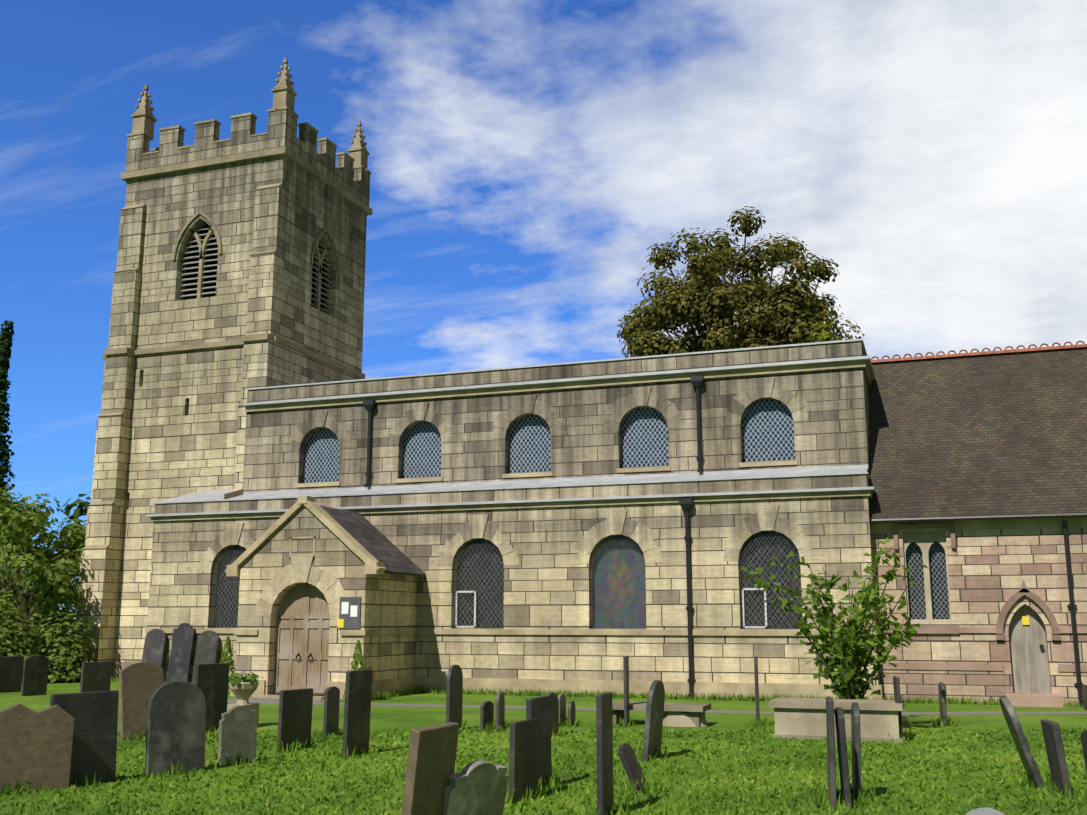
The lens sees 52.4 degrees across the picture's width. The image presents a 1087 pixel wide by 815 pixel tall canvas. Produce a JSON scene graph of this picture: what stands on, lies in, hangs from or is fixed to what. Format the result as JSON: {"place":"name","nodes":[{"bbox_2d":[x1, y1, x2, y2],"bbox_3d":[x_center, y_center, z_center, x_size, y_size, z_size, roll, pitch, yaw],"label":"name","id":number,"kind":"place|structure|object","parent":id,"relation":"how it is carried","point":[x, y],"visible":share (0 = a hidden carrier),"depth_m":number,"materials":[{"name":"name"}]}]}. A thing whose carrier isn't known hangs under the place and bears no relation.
{"place":"outdoors","nodes":[
{"label":"outdoors","id":0,"kind":"place"},
{"bbox_2d":[0,641,1086,814],"bbox_3d":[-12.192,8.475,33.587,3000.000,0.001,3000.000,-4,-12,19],"label":"ground","id":1,"kind":"structure","parent":0,"point":[388,718],"depth_m":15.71,"materials":[{"name":"green plant"}]},
{"bbox_2d":[0,319,14,568],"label":"poplar tree","id":2,"kind":"object","parent":1,"relation":"on","point":[6,335],"visible":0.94,"depth_m":65.18,"materials":[{"name":"green plant"}]},
{"bbox_2d":[0,656,23,692],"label":"gravestone","id":3,"kind":"object","parent":1,"relation":"on","point":[11,669],"visible":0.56,"depth_m":30.70,"materials":[{"name":"stone"}]},
{"bbox_2d":[0,601,45,677],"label":"bush","id":4,"kind":"object","parent":1,"relation":"on","point":[13,641],"visible":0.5,"depth_m":34.75,"materials":[{"name":"green plant"}]},
{"bbox_2d":[21,655,48,695],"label":"gravestone","id":5,"kind":"object","parent":1,"relation":"on","point":[35,675],"visible":0.81,"depth_m":29.34,"materials":[{"name":"stone"}]},
{"bbox_2d":[0,703,74,791],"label":"gravestone","id":6,"kind":"object","parent":1,"relation":"on","point":[36,748],"visible":0.79,"depth_m":12.87,"materials":[{"name":"stone"}]},
{"bbox_2d":[0,582,75,672],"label":"bush","id":7,"kind":"object","parent":1,"relation":"on","point":[41,615],"visible":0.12,"depth_m":39.95,"materials":[{"name":"green plant"}]},
{"bbox_2d":[0,521,79,648],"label":"bush","id":8,"kind":"object","parent":1,"relation":"on","point":[5,581],"visible":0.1,"depth_m":42.42,"materials":[{"name":"green plant"}]},
{"bbox_2d":[0,485,88,654],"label":"tree","id":9,"kind":"object","parent":1,"relation":"on","point":[45,581],"visible":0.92,"depth_m":36.59,"materials":[{"name":"green plant"}]},
{"bbox_2d":[32,597,96,682],"bbox_3d":[-15.550,7.548,35.947,2.184,2.745,2.226,-4,-12,19],"label":"bush","id":10,"kind":"object","parent":1,"relation":"on","point":[63,666],"visible":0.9,"depth_m":35.52,"materials":[{"name":"green plant"}]},
{"bbox_2d":[62,494,90,536],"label":"tree","id":11,"kind":"object","parent":1,"relation":"on","point":[79,510],"visible":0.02,"depth_m":80.46,"materials":[{"name":"green plant"}]},
{"bbox_2d":[50,690,118,785],"bbox_3d":[-5.588,4.075,13.405,0.072,1.198,0.850,-11,-15,38],"label":"gravestone","id":12,"kind":"object","parent":1,"relation":"on","point":[95,716],"visible":0.58,"depth_m":13.48,"materials":[{"name":"stone"}]},
{"bbox_2d":[80,661,111,692],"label":"gravestone","id":13,"kind":"object","parent":1,"relation":"on","point":[95,676],"visible":0.67,"depth_m":26.05,"materials":[{"name":"stone"}]},
{"bbox_2d":[119,662,163,739],"bbox_3d":[-6.821,5.033,18.780,0.072,1.376,0.850,-18,-19,31],"label":"gravestone","id":14,"kind":"object","parent":1,"relation":"on","point":[140,683],"visible":0.71,"depth_m":18.67,"materials":[{"name":"stone"}]},
{"bbox_2d":[142,629,166,667],"bbox_3d":[-11.806,7.584,33.358,0.720,1.778,0.080,-3,-20,17],"label":"leaning slab","id":15,"kind":"object","parent":1,"relation":"on","point":[154,646],"depth_m":33.42,"materials":[{"name":"stone"}]},
{"bbox_2d":[145,681,205,775],"bbox_3d":[-4.788,4.225,14.400,0.080,1.285,0.800,-15,-18,42],"label":"gravestone","id":16,"kind":"object","parent":1,"relation":"on","point":[176,722],"visible":0.73,"depth_m":14.37,"materials":[{"name":"grey stone"}]},
{"bbox_2d":[166,623,195,682],"bbox_3d":[-10.860,7.439,33.057,0.720,1.950,0.080,-3,-19,17],"label":"leaning slab","id":17,"kind":"object","parent":1,"relation":"on","point":[180,657],"depth_m":33.04,"materials":[{"name":"stone"}]},
{"bbox_2d":[191,631,218,683],"bbox_3d":[-10.016,7.487,32.727,0.720,1.728,0.080,-3,-20,17],"label":"leaning slab","id":18,"kind":"object","parent":1,"relation":"on","point":[207,646],"depth_m":32.78,"materials":[{"name":"stone"}]},
{"bbox_2d":[195,663,228,731],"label":"gravestone","id":19,"kind":"object","parent":1,"relation":"on","point":[211,681],"visible":0.56,"depth_m":19.66,"materials":[{"name":"stone"}]},
{"bbox_2d":[75,109,369,661],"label":"church tower","id":20,"kind":"structure","parent":1,"relation":"on","point":[178,429],"depth_m":38.40,"materials":[{"name":"beige stone"}]},
{"bbox_2d":[71,57,372,680],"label":"tower stone trim","id":21,"kind":"structure","parent":20,"relation":"attached to","point":[282,90],"depth_m":39.30,"materials":[{"name":"beige stone"}]},
{"bbox_2d":[184,224,324,311],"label":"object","id":22,"kind":"object","parent":21,"relation":"on","point":[215,272],"visible":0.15,"depth_m":39.39,"materials":[{"name":"black wood"}]},
{"bbox_2d":[179,227,330,312],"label":"belfry louvres","id":23,"kind":"object","parent":21,"relation":"on","point":[196,283],"visible":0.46,"depth_m":39.16,"materials":[{"name":"grey wood"}]},
{"bbox_2d":[220,636,234,692],"bbox_3d":[-8.725,7.082,30.331,0.745,1.559,0.716,-4,-12,19],"label":"conifer","id":24,"kind":"object","parent":1,"relation":"on","point":[227,658],"visible":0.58,"depth_m":30.33,"materials":[{"name":"green plant"}]},
{"bbox_2d":[218,705,256,764],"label":"gravestone","id":25,"kind":"object","parent":1,"relation":"on","point":[238,727],"visible":0.85,"depth_m":15.39,"materials":[{"name":"grey stone"}]},
{"bbox_2d":[227,671,262,726],"bbox_3d":[-5.603,5.449,20.643,0.658,1.014,0.681,-4,-12,19],"label":"flower urn","id":26,"kind":"object","parent":1,"relation":"on","point":[243,686],"visible":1,"depth_m":20.51,"materials":[{"name":"stone"}]},
{"bbox_2d":[277,688,312,751],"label":"gravestone","id":27,"kind":"object","parent":1,"relation":"on","point":[295,716],"visible":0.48,"depth_m":16.97,"materials":[{"name":"stone"}]},
{"bbox_2d":[323,686,339,736],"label":"gravestone","id":28,"kind":"object","parent":1,"relation":"on","point":[331,707],"visible":0.83,"depth_m":19.03,"materials":[{"name":"stone"}]},
{"bbox_2d":[342,669,371,756],"bbox_3d":[-2.760,4.580,16.373,0.072,1.336,0.620,-4,-12,23],"label":"gravestone","id":29,"kind":"object","parent":1,"relation":"on","point":[357,711],"visible":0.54,"depth_m":16.32,"materials":[{"name":"stone"}]},
{"bbox_2d":[343,640,374,698],"bbox_3d":[-4.573,6.534,27.374,0.777,1.508,0.710,-4,-12,19],"label":"conifer","id":30,"kind":"object","parent":1,"relation":"on","point":[359,656],"visible":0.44,"depth_m":27.38,"materials":[{"name":"green plant"}]},
{"bbox_2d":[401,722,458,814],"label":"gravestone","id":31,"kind":"object","parent":1,"relation":"on","point":[431,760],"visible":0.96,"depth_m":9.01,"materials":[{"name":"stone"}]},
{"bbox_2d":[446,665,462,725],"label":"gravestone","id":32,"kind":"object","parent":1,"relation":"on","point":[454,692],"visible":0.79,"depth_m":20.02,"materials":[{"name":"stone"}]},
{"bbox_2d":[443,760,507,814],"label":"gravestone","id":33,"kind":"object","parent":1,"relation":"on","point":[477,787],"visible":0.94,"depth_m":9.49,"materials":[{"name":"green stone"}]},
{"bbox_2d":[480,701,493,730],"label":"gravestone","id":34,"kind":"object","parent":1,"relation":"on","point":[486,712],"visible":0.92,"depth_m":19.95,"materials":[{"name":"grey stone"}]},
{"bbox_2d":[495,692,504,730],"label":"gravestone","id":35,"kind":"object","parent":1,"relation":"on","point":[500,709],"visible":0.71,"depth_m":19.94,"materials":[{"name":"stone"}]},
{"bbox_2d":[146,341,878,695],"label":"church wall","id":36,"kind":"structure","parent":1,"relation":"on","point":[546,581],"depth_m":29.94,"materials":[{"name":"beige stone"}]},
{"bbox_2d":[274,583,329,694],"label":"porch doors","id":37,"kind":"structure","parent":36,"relation":"attached to","point":[303,622],"depth_m":29.05,"materials":[{"name":"brown wood"}]},
{"bbox_2d":[339,597,360,628],"bbox_3d":[-4.963,5.267,28.336,0.600,0.800,0.040,-4,-12,19],"label":"notice board","id":38,"kind":"object","parent":36,"relation":"attached to","point":[352,622],"visible":0.79,"depth_m":28.30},
{"bbox_2d":[319,505,425,576],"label":"porch roof","id":39,"kind":"structure","parent":36,"relation":"attached to","point":[369,537],"depth_m":30.51,"materials":[{"name":"stone"}]},
{"bbox_2d":[198,377,814,615],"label":"arch voussoirs","id":40,"kind":"object","parent":36,"relation":"attached to","point":[299,569],"visible":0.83,"depth_m":30.00,"materials":[{"name":"stone"}]},
{"bbox_2d":[210,531,802,628],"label":"arched windows","id":41,"kind":"structure","parent":36,"relation":"attached to","point":[494,548],"depth_m":30.62,"materials":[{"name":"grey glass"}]},
{"bbox_2d":[146,339,875,516],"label":"lead roof","id":42,"kind":"structure","parent":36,"relation":"attached to","point":[208,495],"depth_m":31.08,"materials":[{"name":"grey metal"}]},
{"bbox_2d":[145,360,882,699],"bbox_3d":[-1.963,3.580,31.141,21.650,8.680,7.450,-4,-12,19],"label":"stone moulding","id":43,"kind":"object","parent":36,"relation":"attached to","point":[373,566],"depth_m":29.49,"materials":[{"name":"beige stone"}]},
{"bbox_2d":[303,399,794,482],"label":"clerestory windows","id":44,"kind":"structure","parent":36,"relation":"attached to","point":[767,429],"depth_m":31.93,"materials":[{"name":"grey glass"}]},
{"bbox_2d":[341,588,766,627],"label":"frames","id":45,"kind":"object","parent":36,"relation":"on","point":[345,608],"depth_m":28.32,"materials":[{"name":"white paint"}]},
{"bbox_2d":[592,535,645,628],"bbox_3d":[2.054,4.654,29.532,1.560,2.480,0.001,-4,-12,19],"label":"stained glass window","id":46,"kind":"structure","parent":36,"relation":"attached to","point":[621,591],"depth_m":29.53,"materials":[{"name":"glass"}]},
{"bbox_2d":[338,616,1029,627],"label":"notices","id":47,"kind":"object","parent":36,"relation":"attached to","point":[1025,620],"visible":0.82,"depth_m":26.50,"materials":[{"name":"yellow"}]},
{"bbox_2d":[296,375,1086,702],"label":"rainwater pipes","id":48,"kind":"object","parent":36,"relation":"attached to","point":[686,503],"visible":0.96,"depth_m":27.47,"materials":[{"name":"black metal"}]},
{"bbox_2d":[508,718,535,803],"bbox_3d":[-0.233,3.966,12.227,0.072,0.965,0.620,-3,-11,21],"label":"gravestone","id":49,"kind":"object","parent":1,"relation":"on","point":[522,749],"visible":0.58,"depth_m":12.13,"materials":[{"name":"stone"}]},
{"bbox_2d":[526,696,551,787],"bbox_3d":[-0.050,4.022,13.043,0.072,1.164,0.600,-6,-12,22],"label":"gravestone","id":50,"kind":"object","parent":1,"relation":"on","point":[538,709],"visible":0.58,"depth_m":13.05,"materials":[{"name":"stone"}]},
{"bbox_2d":[546,692,558,734],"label":"gravestone","id":51,"kind":"object","parent":1,"relation":"on","point":[554,710],"visible":0.5,"depth_m":19.01,"materials":[{"name":"grey stone"}]},
{"bbox_2d":[558,694,565,724],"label":"gravestone","id":52,"kind":"object","parent":1,"relation":"on","point":[562,704],"visible":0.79,"depth_m":20.82,"materials":[{"name":"grey stone"}]},
{"bbox_2d":[568,701,575,725],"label":"gravestone","id":53,"kind":"object","parent":1,"relation":"on","point":[571,711],"visible":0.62,"depth_m":20.77,"materials":[{"name":"stone"}]},
{"bbox_2d":[596,692,613,814],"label":"gravestone","id":54,"kind":"object","parent":1,"relation":"on","point":[604,727],"visible":1,"depth_m":11.13,"materials":[{"name":"stone"}]},
{"bbox_2d":[623,656,629,726],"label":"gravestone","id":55,"kind":"object","parent":1,"relation":"on","point":[626,686],"visible":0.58,"depth_m":20.84,"materials":[{"name":"stone"}]},
{"bbox_2d":[618,743,645,793],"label":"gravestone","id":56,"kind":"object","parent":1,"relation":"on","point":[630,763],"visible":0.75,"depth_m":12.76,"materials":[{"name":"stone"}]},
{"bbox_2d":[642,680,664,761],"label":"gravestone","id":57,"kind":"object","parent":1,"relation":"on","point":[654,718],"visible":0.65,"depth_m":15.74,"materials":[{"name":"grey stone"}]},
{"bbox_2d":[612,701,710,726],"bbox_3d":[2.149,5.872,21.156,2.000,0.380,0.800,-4,-12,19],"label":"table tomb","id":58,"kind":"object","parent":1,"relation":"on","point":[694,710],"visible":0.55,"depth_m":20.89,"materials":[{"name":"stone"}]},
{"bbox_2d":[663,711,707,726],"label":"stone block","id":59,"kind":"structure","parent":1,"relation":"on","point":[676,718],"depth_m":20.67,"materials":[{"name":"beige stone"}]},
{"bbox_2d":[616,206,866,357],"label":"tree","id":60,"kind":"object","parent":1,"relation":"on","point":[707,297],"visible":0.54,"depth_m":52.28,"materials":[{"name":"green plant"}]},
{"bbox_2d":[754,656,759,726],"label":"gravestone","id":61,"kind":"object","parent":1,"relation":"on","point":[756,686],"visible":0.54,"depth_m":20.64,"materials":[{"name":"stone"}]},
{"bbox_2d":[810,322,833,342],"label":"tree","id":62,"kind":"object","parent":1,"relation":"on","point":[821,333],"visible":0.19,"depth_m":45.46,"materials":[{"name":"plant"}]},
{"bbox_2d":[826,697,836,807],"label":"gravestone","id":63,"kind":"object","parent":1,"relation":"on","point":[831,748],"visible":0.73,"depth_m":11.71,"materials":[{"name":"stone"}]},
{"bbox_2d":[740,538,928,699],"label":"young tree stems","id":64,"kind":"object","parent":1,"relation":"on","point":[846,652],"visible":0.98,"depth_m":19.99,"materials":[{"name":"green plant"}]},
{"bbox_2d":[768,698,904,742],"bbox_3d":[4.997,5.303,18.749,2.160,0.620,1.040,-4,-12,19],"label":"box tomb","id":65,"kind":"object","parent":1,"relation":"on","point":[800,718],"visible":0.74,"depth_m":18.41,"materials":[{"name":"stone"}]},
{"bbox_2d":[835,707,851,809],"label":"gravestone","id":66,"kind":"object","parent":1,"relation":"on","point":[842,753],"visible":0.85,"depth_m":11.68,"materials":[{"name":"stone"}]},
{"bbox_2d":[851,702,861,799],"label":"gravestone","id":67,"kind":"object","parent":1,"relation":"on","point":[856,746],"visible":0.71,"depth_m":12.04,"materials":[{"name":"grey stone"}]},
{"bbox_2d":[893,676,902,738],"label":"gravestone","id":68,"kind":"object","parent":1,"relation":"on","point":[896,685],"visible":0.42,"depth_m":18.25,"materials":[{"name":"stone"}]},
{"bbox_2d":[938,682,947,725],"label":"gravestone","id":69,"kind":"object","parent":1,"relation":"on","point":[942,700],"visible":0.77,"depth_m":20.85,"materials":[{"name":"grey stone"}]},
{"bbox_2d":[871,527,1086,705],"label":"wall","id":70,"kind":"structure","parent":1,"relation":"on","point":[989,571],"depth_m":26.59,"materials":[{"name":"beige stone"}]},
{"bbox_2d":[869,348,1086,520],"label":"roof","id":71,"kind":"structure","parent":70,"relation":"on","point":[999,434],"depth_m":28.75,"materials":[{"name":"brown tile"}]},
{"bbox_2d":[871,341,1086,362],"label":"ridge tiles","id":72,"kind":"object","parent":71,"relation":"on","point":[1000,351],"visible":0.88,"depth_m":30.99,"materials":[{"name":"tile"}]},
{"bbox_2d":[870,517,1086,623],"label":"window surround","id":73,"kind":"object","parent":70,"relation":"attached to","point":[924,539],"visible":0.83,"depth_m":27.18,"materials":[{"name":"beige stone"}]},
{"bbox_2d":[906,542,949,618],"bbox_3d":[9.552,4.300,27.488,0.940,1.916,0.001,-4,-12,19],"label":"window","id":74,"kind":"structure","parent":73,"relation":"in","point":[938,584],"depth_m":27.47,"materials":[{"name":"grey glass"}]},
{"bbox_2d":[878,522,1086,706],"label":"stone trim","id":75,"kind":"structure","parent":70,"relation":"attached to","point":[1036,700],"depth_m":26.39,"materials":[{"name":"brown stone"}]},
{"bbox_2d":[1008,604,1050,693],"bbox_3d":[11.579,5.751,26.387,0.840,2.088,0.012,-4,-12,19],"label":"priest door","id":76,"kind":"structure","parent":70,"relation":"attached to","point":[1029,664],"depth_m":26.36,"materials":[{"name":"brown wood"}]},
{"bbox_2d":[967,807,1004,814],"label":"memorial marker","id":77,"kind":"object","parent":1,"relation":"on","point":[984,811],"visible":1,"depth_m":8.47,"materials":[{"name":"stone"}]},
{"bbox_2d":[999,696,1044,787],"bbox_3d":[5.811,4.099,13.412,0.080,1.194,0.750,-20,-15,11],"label":"gravestone","id":78,"kind":"object","parent":1,"relation":"on","point":[1020,740],"visible":0.73,"depth_m":13.16,"materials":[{"name":"grey stone"}]},
{"bbox_2d":[1041,719,1072,797],"bbox_3d":[5.874,4.064,12.619,0.080,0.925,0.550,-8,-12,10],"label":"gravestone","id":79,"kind":"object","parent":1,"relation":"on","point":[1056,757],"visible":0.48,"depth_m":12.46,"materials":[{"name":"stone"}]},
{"bbox_2d":[1080,730,1086,774],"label":"gravestone","id":80,"kind":"object","parent":1,"relation":"on","point":[1083,737],"visible":1,"depth_m":12.10,"materials":[{"name":"grey stone"}]},
{"bbox_2d":[1082,685,1086,709],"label":"gravestone","id":81,"kind":"object","parent":1,"relation":"on","point":[1084,689],"visible":0.69,"depth_m":24.55,"materials":[{"name":"stone"}]},
{"bbox_2d":[0,0,1086,618],"label":"sky","id":82,"kind":"structure","parent":0,"point":[527,159],"materials":[{"name":"blue"}]},
{"bbox_2d":[227,697,1086,714],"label":"path","id":83,"kind":"structure","parent":0,"point":[268,700],"depth_m":24.32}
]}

